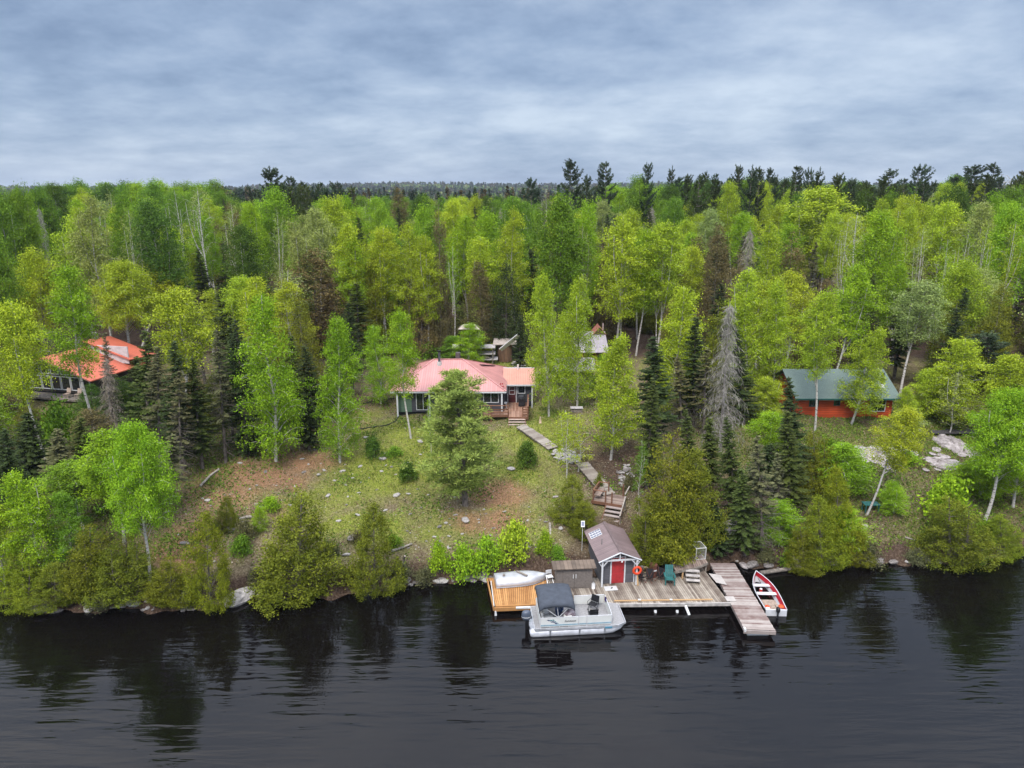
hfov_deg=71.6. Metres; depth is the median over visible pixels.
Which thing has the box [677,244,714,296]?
birch tree
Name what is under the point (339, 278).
birch tree
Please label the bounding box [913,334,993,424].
birch tree
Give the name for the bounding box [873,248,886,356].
aspen tree
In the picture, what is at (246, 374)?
aspen tree
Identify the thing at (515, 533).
shrub
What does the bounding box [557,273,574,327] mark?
spruce tree
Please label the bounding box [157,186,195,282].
aspen tree
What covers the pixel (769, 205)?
aspen tree
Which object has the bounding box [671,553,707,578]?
platform
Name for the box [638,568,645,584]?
wire chair
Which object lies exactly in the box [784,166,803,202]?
pine tree
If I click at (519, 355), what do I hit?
spruce tree
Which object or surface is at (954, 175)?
aspen tree
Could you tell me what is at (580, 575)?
door
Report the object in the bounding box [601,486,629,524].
hill stairs
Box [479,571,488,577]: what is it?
stone
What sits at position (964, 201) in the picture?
aspen tree
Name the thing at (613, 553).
boathouse
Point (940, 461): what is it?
rock slab
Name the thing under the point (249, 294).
birch tree
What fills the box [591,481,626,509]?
stair landing
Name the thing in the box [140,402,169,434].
shrub
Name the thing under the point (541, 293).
birch tree
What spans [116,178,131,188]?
aspen tree
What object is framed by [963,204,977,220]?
birch tree
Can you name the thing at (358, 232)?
spruce tree
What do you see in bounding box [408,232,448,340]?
birch tree
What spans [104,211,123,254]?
birch tree
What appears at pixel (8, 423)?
birch tree
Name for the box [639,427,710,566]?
cedar tree
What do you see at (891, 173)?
pine tree
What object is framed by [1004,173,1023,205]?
pine tree
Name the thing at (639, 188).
aspen tree
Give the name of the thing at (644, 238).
birch tree
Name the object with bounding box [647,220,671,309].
aspen tree
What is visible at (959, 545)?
cedar tree
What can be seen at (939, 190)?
aspen tree
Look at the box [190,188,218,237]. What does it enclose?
birch tree
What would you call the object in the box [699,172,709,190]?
pine tree
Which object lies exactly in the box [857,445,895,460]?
rock slab
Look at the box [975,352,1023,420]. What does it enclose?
aspen tree
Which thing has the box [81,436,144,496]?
birch tree
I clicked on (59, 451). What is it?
spruce tree
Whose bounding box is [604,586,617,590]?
doormat
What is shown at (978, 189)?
birch tree
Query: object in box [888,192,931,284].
birch tree
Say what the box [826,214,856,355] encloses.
aspen tree
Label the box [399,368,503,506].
pine tree
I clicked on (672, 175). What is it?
pine tree
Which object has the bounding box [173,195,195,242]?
aspen tree
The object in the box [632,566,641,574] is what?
life ring
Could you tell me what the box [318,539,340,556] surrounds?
shrub
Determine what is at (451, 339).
birch tree
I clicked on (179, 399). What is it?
spruce tree
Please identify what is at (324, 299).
cedar tree
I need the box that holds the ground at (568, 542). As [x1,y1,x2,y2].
[0,244,1023,613]
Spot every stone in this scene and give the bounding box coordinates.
[50,608,63,613]
[435,579,448,583]
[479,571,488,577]
[763,562,773,567]
[889,559,897,564]
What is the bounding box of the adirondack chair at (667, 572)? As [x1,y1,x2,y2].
[663,564,675,585]
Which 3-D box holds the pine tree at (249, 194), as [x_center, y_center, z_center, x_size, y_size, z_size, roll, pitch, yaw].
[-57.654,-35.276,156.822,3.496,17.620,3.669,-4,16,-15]
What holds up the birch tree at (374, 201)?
on the ground at (568, 542)
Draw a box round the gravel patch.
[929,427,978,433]
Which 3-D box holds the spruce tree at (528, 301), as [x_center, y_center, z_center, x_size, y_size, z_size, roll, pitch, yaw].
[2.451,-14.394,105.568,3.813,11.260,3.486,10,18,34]
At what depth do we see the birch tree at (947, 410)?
66.58 m
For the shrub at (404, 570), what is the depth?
48.48 m
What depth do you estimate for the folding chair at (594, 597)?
44.81 m
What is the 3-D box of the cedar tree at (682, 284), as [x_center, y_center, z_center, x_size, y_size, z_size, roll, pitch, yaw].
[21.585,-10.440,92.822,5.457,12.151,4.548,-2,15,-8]
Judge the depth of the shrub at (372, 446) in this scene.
60.70 m
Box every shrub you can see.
[30,388,80,451]
[78,591,114,617]
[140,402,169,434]
[142,586,167,606]
[174,587,194,609]
[224,530,254,560]
[230,516,257,550]
[245,563,267,589]
[254,494,283,513]
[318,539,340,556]
[347,526,371,544]
[363,434,384,461]
[382,445,404,458]
[383,532,404,549]
[389,561,417,584]
[395,461,418,482]
[412,341,442,359]
[412,563,438,588]
[426,535,454,577]
[446,537,482,584]
[450,301,490,330]
[467,531,507,583]
[479,334,496,355]
[496,509,535,570]
[500,309,530,336]
[514,439,539,469]
[533,525,554,558]
[548,543,569,563]
[593,471,603,486]
[620,471,637,491]
[754,546,779,564]
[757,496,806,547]
[772,427,803,454]
[778,547,794,566]
[812,433,841,464]
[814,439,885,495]
[839,459,877,478]
[854,538,888,570]
[897,448,926,467]
[899,548,932,567]
[912,465,981,528]
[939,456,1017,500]
[964,538,988,564]
[974,513,1010,545]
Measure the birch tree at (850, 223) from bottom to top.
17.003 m
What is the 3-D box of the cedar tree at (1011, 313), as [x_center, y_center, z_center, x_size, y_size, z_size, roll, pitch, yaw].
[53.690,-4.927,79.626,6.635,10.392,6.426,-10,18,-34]
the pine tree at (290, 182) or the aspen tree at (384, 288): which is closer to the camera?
the aspen tree at (384, 288)
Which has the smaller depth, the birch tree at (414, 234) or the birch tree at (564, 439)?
the birch tree at (564, 439)
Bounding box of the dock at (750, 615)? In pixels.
[710,563,775,634]
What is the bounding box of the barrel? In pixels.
[649,562,657,577]
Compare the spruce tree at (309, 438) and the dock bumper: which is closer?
the dock bumper
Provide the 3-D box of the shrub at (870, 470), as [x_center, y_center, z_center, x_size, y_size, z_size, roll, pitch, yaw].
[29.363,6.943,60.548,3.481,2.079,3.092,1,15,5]
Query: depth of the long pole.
45.91 m
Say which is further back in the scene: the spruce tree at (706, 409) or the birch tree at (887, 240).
the birch tree at (887, 240)
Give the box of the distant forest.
[0,173,1005,236]
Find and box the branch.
[391,543,411,551]
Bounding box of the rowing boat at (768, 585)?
[752,571,786,615]
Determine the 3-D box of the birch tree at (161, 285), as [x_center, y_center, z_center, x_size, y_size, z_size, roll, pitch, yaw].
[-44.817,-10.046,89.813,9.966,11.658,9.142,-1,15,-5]
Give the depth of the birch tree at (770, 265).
86.86 m
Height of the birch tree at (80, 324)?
15.787 m
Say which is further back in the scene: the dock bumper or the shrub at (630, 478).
the shrub at (630, 478)
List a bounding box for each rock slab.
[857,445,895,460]
[923,456,960,469]
[932,434,970,454]
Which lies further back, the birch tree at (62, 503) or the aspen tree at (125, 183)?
the aspen tree at (125, 183)
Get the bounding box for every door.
[508,386,515,401]
[563,570,574,586]
[574,570,585,586]
[611,558,624,582]
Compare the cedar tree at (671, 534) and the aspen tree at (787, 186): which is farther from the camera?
the aspen tree at (787, 186)
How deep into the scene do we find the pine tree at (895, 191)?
139.17 m
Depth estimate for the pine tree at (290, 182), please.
149.43 m
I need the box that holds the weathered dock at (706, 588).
[537,566,730,614]
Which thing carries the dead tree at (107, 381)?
on the ground at (568, 542)
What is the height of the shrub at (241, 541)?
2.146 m
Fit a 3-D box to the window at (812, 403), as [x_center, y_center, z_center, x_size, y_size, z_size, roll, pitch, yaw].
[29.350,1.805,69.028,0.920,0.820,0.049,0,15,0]
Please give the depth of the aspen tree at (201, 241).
97.43 m
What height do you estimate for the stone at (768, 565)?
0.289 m
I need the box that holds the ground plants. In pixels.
[0,394,1023,566]
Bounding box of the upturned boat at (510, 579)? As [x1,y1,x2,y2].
[493,570,546,587]
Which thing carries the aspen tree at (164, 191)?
on the ground at (568, 542)
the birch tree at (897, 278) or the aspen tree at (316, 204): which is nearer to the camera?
the birch tree at (897, 278)
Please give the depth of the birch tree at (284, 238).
115.07 m
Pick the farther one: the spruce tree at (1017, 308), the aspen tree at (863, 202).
the aspen tree at (863, 202)
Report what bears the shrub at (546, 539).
on the ground at (568, 542)
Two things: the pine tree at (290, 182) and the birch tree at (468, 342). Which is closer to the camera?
the birch tree at (468, 342)
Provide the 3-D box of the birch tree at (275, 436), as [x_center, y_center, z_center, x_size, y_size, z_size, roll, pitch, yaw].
[-19.775,-0.353,57.691,6.336,14.717,6.009,-9,17,-30]
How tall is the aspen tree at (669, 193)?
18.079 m
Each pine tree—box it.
[243,186,254,206]
[258,166,298,282]
[278,175,301,211]
[285,186,300,218]
[288,183,312,247]
[296,181,309,219]
[302,187,319,209]
[313,181,323,217]
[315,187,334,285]
[328,180,343,199]
[334,188,346,200]
[343,185,363,232]
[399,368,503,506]
[523,177,541,209]
[553,158,592,209]
[578,174,597,210]
[588,161,618,233]
[638,163,660,228]
[666,166,676,195]
[673,177,688,206]
[680,174,693,242]
[683,173,712,281]
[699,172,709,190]
[703,178,728,261]
[710,173,720,252]
[721,176,743,224]
[724,164,746,223]
[734,164,758,285]
[743,166,766,265]
[765,177,779,206]
[766,167,781,233]
[777,177,790,259]
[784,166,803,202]
[797,167,813,202]
[808,167,824,275]
[821,172,854,284]
[844,179,858,209]
[849,182,876,222]
[852,180,876,254]
[866,177,892,278]
[873,168,899,197]
[888,183,899,208]
[892,184,909,207]
[895,178,907,196]
[905,163,939,225]
[912,178,931,224]
[923,181,936,213]
[932,180,941,192]
[937,175,966,202]
[955,164,994,196]
[957,178,982,216]
[958,330,1010,397]
[973,174,996,212]
[979,162,1001,194]
[982,175,1006,202]
[1001,181,1013,195]
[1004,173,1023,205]
[1009,171,1023,190]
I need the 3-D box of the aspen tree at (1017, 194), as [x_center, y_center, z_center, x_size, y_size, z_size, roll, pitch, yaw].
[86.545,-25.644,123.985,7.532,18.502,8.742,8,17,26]
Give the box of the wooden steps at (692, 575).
[685,569,699,584]
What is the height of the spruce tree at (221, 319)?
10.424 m
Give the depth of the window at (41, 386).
74.37 m
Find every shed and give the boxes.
[551,559,596,588]
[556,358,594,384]
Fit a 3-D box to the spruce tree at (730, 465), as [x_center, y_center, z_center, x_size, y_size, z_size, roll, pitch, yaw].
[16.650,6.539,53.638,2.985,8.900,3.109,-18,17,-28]
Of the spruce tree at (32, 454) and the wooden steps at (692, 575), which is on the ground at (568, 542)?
the spruce tree at (32, 454)
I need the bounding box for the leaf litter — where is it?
[0,370,1022,566]
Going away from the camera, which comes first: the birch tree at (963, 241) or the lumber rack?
the lumber rack
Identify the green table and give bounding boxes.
[861,501,880,512]
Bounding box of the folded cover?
[561,608,575,616]
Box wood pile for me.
[570,406,582,411]
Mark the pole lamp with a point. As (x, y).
(582, 524)
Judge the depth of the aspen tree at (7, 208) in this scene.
92.78 m
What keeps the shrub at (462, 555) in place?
on the ground at (568, 542)
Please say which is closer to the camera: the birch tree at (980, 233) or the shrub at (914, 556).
the shrub at (914, 556)
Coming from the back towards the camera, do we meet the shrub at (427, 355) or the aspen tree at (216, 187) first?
the aspen tree at (216, 187)
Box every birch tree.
[0,295,61,459]
[0,338,41,407]
[0,379,25,440]
[0,467,73,583]
[0,501,31,597]
[23,457,95,529]
[26,260,109,427]
[38,489,103,565]
[42,182,73,243]
[46,235,88,307]
[52,238,101,330]
[59,191,125,336]
[60,198,103,232]
[66,426,137,542]
[68,193,104,221]
[71,185,98,250]
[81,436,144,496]
[85,258,161,343]
[89,417,182,580]
[95,200,111,234]
[102,206,141,266]
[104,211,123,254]
[127,260,198,345]
[132,204,160,263]
[141,285,219,438]
[143,195,162,231]
[151,227,194,334]
[155,257,199,327]
[160,190,189,234]
[177,221,209,282]
[177,238,222,294]
[184,192,219,236]
[185,215,227,291]
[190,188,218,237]
[191,287,232,354]
[193,193,229,248]
[215,206,226,234]
[216,272,271,345]
[229,288,312,462]
[232,273,288,366]
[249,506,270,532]
[253,203,272,273]
[264,216,302,259]
[266,278,318,353]
[280,218,321,316]
[281,250,316,320]
[295,211,316,304]
[299,204,340,311]
[302,313,370,462]
[326,219,371,310]
[329,235,373,313]
[332,247,368,311]
[357,223,406,345]
[358,322,399,404]
[363,193,393,241]
[366,219,406,306]
[367,198,393,227]
[375,307,423,438]
[386,219,431,337]
[387,199,395,224]
[400,218,441,271]
[408,217,459,309]
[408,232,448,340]
[423,397,434,447]
[431,204,441,215]
[431,335,466,358]
[432,208,443,220]
[433,196,446,212]
[438,195,476,314]
[438,218,455,300]
[440,212,486,322]
[451,322,487,361]
[453,196,470,215]
[456,233,507,317]
[466,208,474,251]
[476,194,499,248]
[490,205,532,330]
[519,200,539,245]
[523,218,546,276]
[523,271,573,416]
[531,200,540,215]
[531,214,570,324]
[545,410,587,477]
[546,315,577,394]
[555,275,606,405]
[559,218,601,295]
[565,414,593,471]
[567,208,603,323]
[588,329,647,460]
[588,352,612,399]
[590,212,655,337]
[591,199,614,249]
[609,211,628,235]
[610,188,628,212]
[619,236,658,339]
[625,225,663,355]
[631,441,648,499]
[633,219,698,348]
[641,282,713,414]
[653,199,667,223]
[659,195,688,268]
[673,231,707,275]
[674,217,696,255]
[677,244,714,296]
[683,189,704,229]
[683,213,711,244]
[695,207,726,264]
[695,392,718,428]
[706,197,725,246]
[715,178,741,292]
[718,266,783,390]
[722,210,760,274]
[726,278,778,370]
[734,215,763,266]
[743,409,783,446]
[744,376,785,420]
[747,198,771,245]
[748,219,786,343]
[751,180,774,224]
[751,277,802,398]
[753,233,791,280]
[762,267,821,364]
[764,202,787,253]
[775,186,795,232]
[775,205,809,265]
[776,181,868,286]
[777,220,808,272]
[790,286,853,430]
[801,233,832,300]
[810,210,846,289]
[823,260,889,368]
[829,209,864,298]
[829,504,878,555]
[833,326,893,424]
[856,212,875,283]
[863,404,938,515]
[864,196,895,256]
[866,219,895,267]
[871,259,916,365]
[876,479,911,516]
[884,276,953,392]
[887,194,911,251]
[887,201,924,274]
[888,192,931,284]
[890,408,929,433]
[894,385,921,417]
[908,367,950,418]
[909,195,971,338]
[913,199,944,266]
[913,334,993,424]
[923,198,966,314]
[928,182,953,217]
[934,373,971,434]
[949,197,996,338]
[951,221,977,313]
[953,180,967,199]
[957,263,1008,336]
[958,382,1023,520]
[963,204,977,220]
[966,201,998,325]
[970,181,986,204]
[978,400,1023,507]
[997,200,1020,246]
[1008,207,1023,304]
[1012,229,1023,315]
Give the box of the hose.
[359,416,398,428]
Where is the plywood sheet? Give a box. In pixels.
[709,573,726,584]
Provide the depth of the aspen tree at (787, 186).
175.64 m
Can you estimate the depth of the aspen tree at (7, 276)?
77.09 m
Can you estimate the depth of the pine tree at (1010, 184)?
150.42 m
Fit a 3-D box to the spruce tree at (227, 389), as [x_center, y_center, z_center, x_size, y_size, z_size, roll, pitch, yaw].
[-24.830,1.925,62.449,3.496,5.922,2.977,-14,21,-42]
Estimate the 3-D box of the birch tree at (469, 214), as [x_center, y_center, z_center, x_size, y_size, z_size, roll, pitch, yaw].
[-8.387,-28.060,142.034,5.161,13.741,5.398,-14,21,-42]
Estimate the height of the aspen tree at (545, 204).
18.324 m
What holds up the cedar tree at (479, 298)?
on the ground at (568, 542)
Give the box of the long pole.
[614,599,712,601]
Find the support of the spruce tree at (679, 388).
on the ground at (568, 542)
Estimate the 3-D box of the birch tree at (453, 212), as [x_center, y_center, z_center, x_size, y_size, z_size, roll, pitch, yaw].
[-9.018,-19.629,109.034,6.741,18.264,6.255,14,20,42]
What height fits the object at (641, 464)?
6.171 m
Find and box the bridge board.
[724,596,735,600]
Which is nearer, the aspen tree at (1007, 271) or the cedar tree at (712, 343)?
the cedar tree at (712, 343)
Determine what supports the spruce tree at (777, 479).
on the ground at (568, 542)
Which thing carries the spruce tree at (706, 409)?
on the ground at (568, 542)
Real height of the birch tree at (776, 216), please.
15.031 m
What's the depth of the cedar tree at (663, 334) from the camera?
77.08 m
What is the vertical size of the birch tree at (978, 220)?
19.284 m
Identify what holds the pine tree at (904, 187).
on the ground at (568, 542)
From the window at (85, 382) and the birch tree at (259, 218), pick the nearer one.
the window at (85, 382)
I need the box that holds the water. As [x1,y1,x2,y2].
[0,548,1023,767]
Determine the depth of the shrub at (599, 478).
57.62 m
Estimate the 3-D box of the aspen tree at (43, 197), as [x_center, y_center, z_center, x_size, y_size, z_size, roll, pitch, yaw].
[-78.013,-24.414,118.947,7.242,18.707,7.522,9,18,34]
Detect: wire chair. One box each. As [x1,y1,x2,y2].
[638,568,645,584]
[646,568,653,582]
[655,567,664,579]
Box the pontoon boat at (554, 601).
[529,583,625,636]
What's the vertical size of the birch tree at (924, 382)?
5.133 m
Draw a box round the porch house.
[571,323,607,364]
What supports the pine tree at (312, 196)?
on the ground at (568, 542)
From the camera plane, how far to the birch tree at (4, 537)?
46.05 m
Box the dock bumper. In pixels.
[516,606,529,608]
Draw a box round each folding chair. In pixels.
[587,594,599,609]
[588,608,598,615]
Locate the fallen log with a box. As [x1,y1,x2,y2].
[199,468,219,486]
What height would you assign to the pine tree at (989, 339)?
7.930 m
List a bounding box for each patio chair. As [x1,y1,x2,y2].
[64,388,70,397]
[74,388,81,398]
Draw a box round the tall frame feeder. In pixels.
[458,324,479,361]
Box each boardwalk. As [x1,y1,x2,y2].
[516,424,557,449]
[576,462,614,495]
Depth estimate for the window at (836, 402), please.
69.03 m
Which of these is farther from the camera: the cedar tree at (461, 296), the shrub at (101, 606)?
the cedar tree at (461, 296)
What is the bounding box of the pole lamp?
[581,521,584,537]
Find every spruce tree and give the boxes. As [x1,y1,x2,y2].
[0,428,34,523]
[3,412,50,489]
[30,248,62,341]
[33,428,80,499]
[66,417,98,488]
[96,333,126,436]
[120,329,170,439]
[122,356,144,403]
[139,345,177,464]
[152,340,208,469]
[157,433,198,506]
[163,371,201,477]
[177,286,224,386]
[178,316,213,398]
[181,357,220,469]
[193,249,224,341]
[200,330,247,462]
[207,284,250,367]
[214,235,234,296]
[214,239,234,292]
[215,376,243,434]
[220,317,241,404]
[220,320,269,456]
[221,199,230,238]
[277,335,316,416]
[280,302,321,375]
[291,399,323,450]
[295,346,332,421]
[320,358,348,416]
[323,313,363,381]
[342,303,367,394]
[343,283,374,365]
[352,217,366,281]
[362,232,373,311]
[392,268,422,334]
[395,207,402,239]
[468,207,478,282]
[509,316,530,366]
[519,247,539,311]
[519,249,538,323]
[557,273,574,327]
[600,216,611,267]
[602,250,631,326]
[625,335,682,449]
[631,377,664,488]
[644,209,653,230]
[652,239,678,316]
[661,356,699,434]
[671,317,715,426]
[675,409,706,499]
[687,348,726,436]
[696,252,726,307]
[697,284,731,365]
[697,418,726,493]
[702,498,735,558]
[704,255,725,319]
[716,416,754,522]
[718,321,745,381]
[722,237,733,286]
[723,469,766,555]
[725,236,751,290]
[725,327,761,423]
[738,442,776,494]
[741,435,784,553]
[750,233,762,281]
[764,452,796,529]
[765,411,814,522]
[774,376,816,492]
[786,172,795,271]
[798,241,820,328]
[807,270,826,292]
[829,254,843,297]
[838,276,865,365]
[851,274,885,368]
[870,260,900,341]
[876,288,920,378]
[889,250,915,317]
[927,288,969,366]
[928,308,974,407]
[1004,275,1023,334]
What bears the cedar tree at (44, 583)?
on the ground at (568, 542)
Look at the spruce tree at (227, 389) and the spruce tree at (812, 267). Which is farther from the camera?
the spruce tree at (812, 267)
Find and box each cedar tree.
[0,257,40,347]
[0,380,22,420]
[0,547,52,616]
[7,405,42,429]
[18,405,55,441]
[20,561,82,615]
[36,249,65,308]
[49,523,120,603]
[62,408,121,468]
[67,383,108,421]
[77,550,130,599]
[78,533,163,610]
[99,375,145,422]
[139,553,191,609]
[173,376,220,421]
[179,510,236,615]
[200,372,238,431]
[206,210,229,285]
[212,496,239,532]
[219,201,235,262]
[228,207,243,286]
[243,483,355,619]
[257,248,367,358]
[259,200,277,269]
[260,262,272,301]
[270,253,288,320]
[273,263,326,350]
[277,290,325,404]
[321,256,343,332]
[332,268,365,345]
[344,500,407,601]
[360,255,402,356]
[366,236,401,330]
[389,186,410,265]
[401,250,426,327]
[401,264,439,357]
[427,200,458,356]
[445,240,469,302]
[459,259,501,350]
[464,241,499,309]
[485,260,530,358]
[510,235,536,306]
[547,473,595,527]
[567,499,597,541]
[585,247,609,322]
[586,229,627,341]
[593,227,613,303]
[621,242,645,327]
[628,493,671,571]
[632,259,665,334]
[634,496,689,566]
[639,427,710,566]
[654,262,691,341]
[656,300,692,399]
[657,297,692,382]
[670,447,732,555]
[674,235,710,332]
[686,296,739,414]
[690,222,731,349]
[692,237,728,316]
[702,251,745,356]
[721,225,736,273]
[753,227,810,361]
[780,523,825,577]
[788,277,850,368]
[790,251,813,325]
[797,429,842,498]
[797,494,852,572]
[813,464,870,550]
[845,530,876,568]
[889,255,930,346]
[909,492,1015,574]
[913,299,984,394]
[967,281,1021,391]
[975,296,1017,383]
[983,512,1023,562]
[1010,306,1023,345]
[1014,331,1023,352]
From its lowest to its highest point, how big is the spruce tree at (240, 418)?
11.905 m
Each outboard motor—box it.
[521,610,532,629]
[775,605,779,617]
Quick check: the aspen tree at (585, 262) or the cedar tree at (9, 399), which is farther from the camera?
the aspen tree at (585, 262)
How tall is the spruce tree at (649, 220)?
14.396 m
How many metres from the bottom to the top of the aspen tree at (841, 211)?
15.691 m
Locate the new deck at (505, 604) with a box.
[487,578,546,611]
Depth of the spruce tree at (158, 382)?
57.61 m
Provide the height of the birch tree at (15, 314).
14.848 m
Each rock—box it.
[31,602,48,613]
[125,600,139,606]
[223,586,253,607]
[462,517,468,522]
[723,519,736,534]
[739,562,747,568]
[746,560,758,568]
[932,447,940,452]
[937,453,950,458]
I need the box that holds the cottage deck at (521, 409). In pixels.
[474,394,528,427]
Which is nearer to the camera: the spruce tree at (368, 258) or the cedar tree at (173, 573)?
the cedar tree at (173, 573)
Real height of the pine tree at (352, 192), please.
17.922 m
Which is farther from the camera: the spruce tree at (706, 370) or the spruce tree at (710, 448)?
the spruce tree at (706, 370)
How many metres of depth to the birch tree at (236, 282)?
76.81 m
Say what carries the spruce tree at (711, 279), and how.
on the ground at (568, 542)
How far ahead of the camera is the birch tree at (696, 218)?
120.03 m
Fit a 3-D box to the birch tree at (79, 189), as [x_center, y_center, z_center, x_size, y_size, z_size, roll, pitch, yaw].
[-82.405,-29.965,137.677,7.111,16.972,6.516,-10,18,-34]
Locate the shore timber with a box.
[759,566,793,574]
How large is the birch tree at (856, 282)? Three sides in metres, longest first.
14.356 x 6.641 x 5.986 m
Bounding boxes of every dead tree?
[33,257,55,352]
[37,206,59,313]
[94,356,127,431]
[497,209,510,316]
[642,207,655,241]
[697,304,750,453]
[733,229,754,331]
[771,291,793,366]
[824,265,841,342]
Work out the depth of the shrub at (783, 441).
62.90 m
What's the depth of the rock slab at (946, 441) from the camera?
65.23 m
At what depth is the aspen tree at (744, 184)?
150.11 m
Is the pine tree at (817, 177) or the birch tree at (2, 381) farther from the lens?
the pine tree at (817, 177)
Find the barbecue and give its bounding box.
[518,394,524,405]
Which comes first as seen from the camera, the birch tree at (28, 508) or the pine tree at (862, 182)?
the birch tree at (28, 508)
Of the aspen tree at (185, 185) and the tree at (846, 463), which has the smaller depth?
the tree at (846, 463)
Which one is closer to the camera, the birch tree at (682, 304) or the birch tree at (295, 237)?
the birch tree at (682, 304)
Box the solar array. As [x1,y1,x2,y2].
[499,334,519,350]
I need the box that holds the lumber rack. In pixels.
[453,344,497,363]
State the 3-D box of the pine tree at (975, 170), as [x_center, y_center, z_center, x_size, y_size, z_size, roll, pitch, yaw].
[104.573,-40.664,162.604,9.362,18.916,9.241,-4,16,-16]
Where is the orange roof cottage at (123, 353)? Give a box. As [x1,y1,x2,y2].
[2,332,154,401]
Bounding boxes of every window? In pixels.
[33,375,42,387]
[40,363,49,373]
[41,375,51,388]
[49,364,58,374]
[51,376,61,389]
[60,376,71,390]
[70,377,80,390]
[80,380,90,389]
[416,393,428,409]
[483,393,498,402]
[518,386,524,393]
[809,400,818,406]
[833,400,840,405]
[870,400,885,411]
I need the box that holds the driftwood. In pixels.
[239,515,251,519]
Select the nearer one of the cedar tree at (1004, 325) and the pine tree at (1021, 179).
the cedar tree at (1004, 325)
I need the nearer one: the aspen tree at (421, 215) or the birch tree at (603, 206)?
the aspen tree at (421, 215)
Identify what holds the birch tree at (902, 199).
on the ground at (568, 542)
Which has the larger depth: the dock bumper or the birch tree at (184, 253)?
the birch tree at (184, 253)
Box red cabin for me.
[771,369,900,418]
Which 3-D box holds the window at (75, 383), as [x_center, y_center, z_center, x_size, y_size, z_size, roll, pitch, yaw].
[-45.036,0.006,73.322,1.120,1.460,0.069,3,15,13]
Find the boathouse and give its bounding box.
[584,521,641,586]
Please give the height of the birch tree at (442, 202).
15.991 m
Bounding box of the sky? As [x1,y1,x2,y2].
[0,0,1023,187]
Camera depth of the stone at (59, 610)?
45.51 m
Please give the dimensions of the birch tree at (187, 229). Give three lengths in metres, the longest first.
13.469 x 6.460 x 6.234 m
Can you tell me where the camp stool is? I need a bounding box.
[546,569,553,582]
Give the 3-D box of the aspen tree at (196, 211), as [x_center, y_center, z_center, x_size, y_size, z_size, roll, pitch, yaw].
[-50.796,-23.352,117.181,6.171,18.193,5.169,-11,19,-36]
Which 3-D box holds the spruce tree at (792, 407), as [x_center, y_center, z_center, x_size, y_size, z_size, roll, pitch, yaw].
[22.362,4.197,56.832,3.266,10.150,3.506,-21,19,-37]
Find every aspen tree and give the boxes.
[0,185,34,293]
[0,188,25,212]
[0,233,33,362]
[4,181,48,318]
[10,244,70,354]
[15,201,58,291]
[25,180,70,263]
[27,191,58,254]
[43,213,110,331]
[53,183,71,215]
[61,177,107,214]
[64,206,107,251]
[89,198,121,331]
[91,180,118,210]
[91,182,117,203]
[104,187,150,333]
[105,188,113,206]
[109,180,133,205]
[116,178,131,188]
[117,202,149,350]
[122,179,145,205]
[124,193,196,328]
[130,178,175,238]
[141,176,176,225]
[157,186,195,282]
[168,183,183,196]
[171,180,189,196]
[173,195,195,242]
[175,181,214,209]
[177,182,221,303]
[185,185,215,294]
[186,182,215,213]
[204,178,233,204]
[211,189,233,239]
[211,345,273,414]
[215,198,244,335]
[218,222,277,309]
[223,200,247,234]
[231,195,242,205]
[233,199,271,288]
[245,379,301,422]
[252,182,305,279]
[268,210,290,291]
[269,268,308,333]
[309,196,337,292]
[311,192,362,308]
[332,193,368,265]
[350,209,367,258]
[354,195,372,213]
[357,206,366,239]
[361,225,405,332]
[368,203,397,258]
[369,246,393,353]
[373,219,406,283]
[380,195,391,207]
[396,197,410,207]
[402,192,436,226]
[406,202,448,272]
[413,193,434,220]
[419,260,437,342]
[442,243,462,336]
[466,193,482,227]
[467,206,507,304]
[484,193,533,317]
[490,194,503,216]
[491,199,505,219]
[523,188,599,346]
[532,203,550,251]
[537,187,551,267]
[543,198,551,208]
[546,231,571,350]
[567,198,602,316]
[575,226,594,324]
[587,182,626,230]
[594,205,625,248]
[615,172,658,232]
[615,245,634,335]
[616,208,651,273]
[623,179,660,224]
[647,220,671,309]
[647,249,668,345]
[648,185,671,232]
[650,183,662,218]
[656,181,685,219]
[658,194,684,253]
[685,179,730,239]
[729,174,772,217]
[740,186,778,231]
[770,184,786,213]
[778,176,804,197]
[782,192,816,268]
[824,208,875,320]
[826,198,849,280]
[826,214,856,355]
[834,178,872,212]
[837,205,915,321]
[844,186,875,262]
[864,217,890,282]
[865,184,902,280]
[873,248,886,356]
[890,234,916,357]
[896,183,917,199]
[905,220,938,353]
[920,254,998,340]
[923,183,954,206]
[928,181,977,293]
[930,235,963,355]
[941,251,966,311]
[944,173,968,191]
[945,228,981,275]
[973,219,1003,333]
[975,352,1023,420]
[977,194,1023,325]
[985,188,1011,274]
[995,220,1023,314]
[997,182,1023,258]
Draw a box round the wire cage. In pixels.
[692,541,706,559]
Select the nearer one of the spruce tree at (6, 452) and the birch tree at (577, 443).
the spruce tree at (6, 452)
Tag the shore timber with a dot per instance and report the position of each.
(769, 571)
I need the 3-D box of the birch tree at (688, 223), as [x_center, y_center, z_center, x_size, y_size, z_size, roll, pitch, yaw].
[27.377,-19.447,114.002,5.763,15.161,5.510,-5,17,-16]
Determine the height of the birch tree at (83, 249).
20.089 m
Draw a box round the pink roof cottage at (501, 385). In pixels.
[390,350,535,416]
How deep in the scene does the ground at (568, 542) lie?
57.62 m

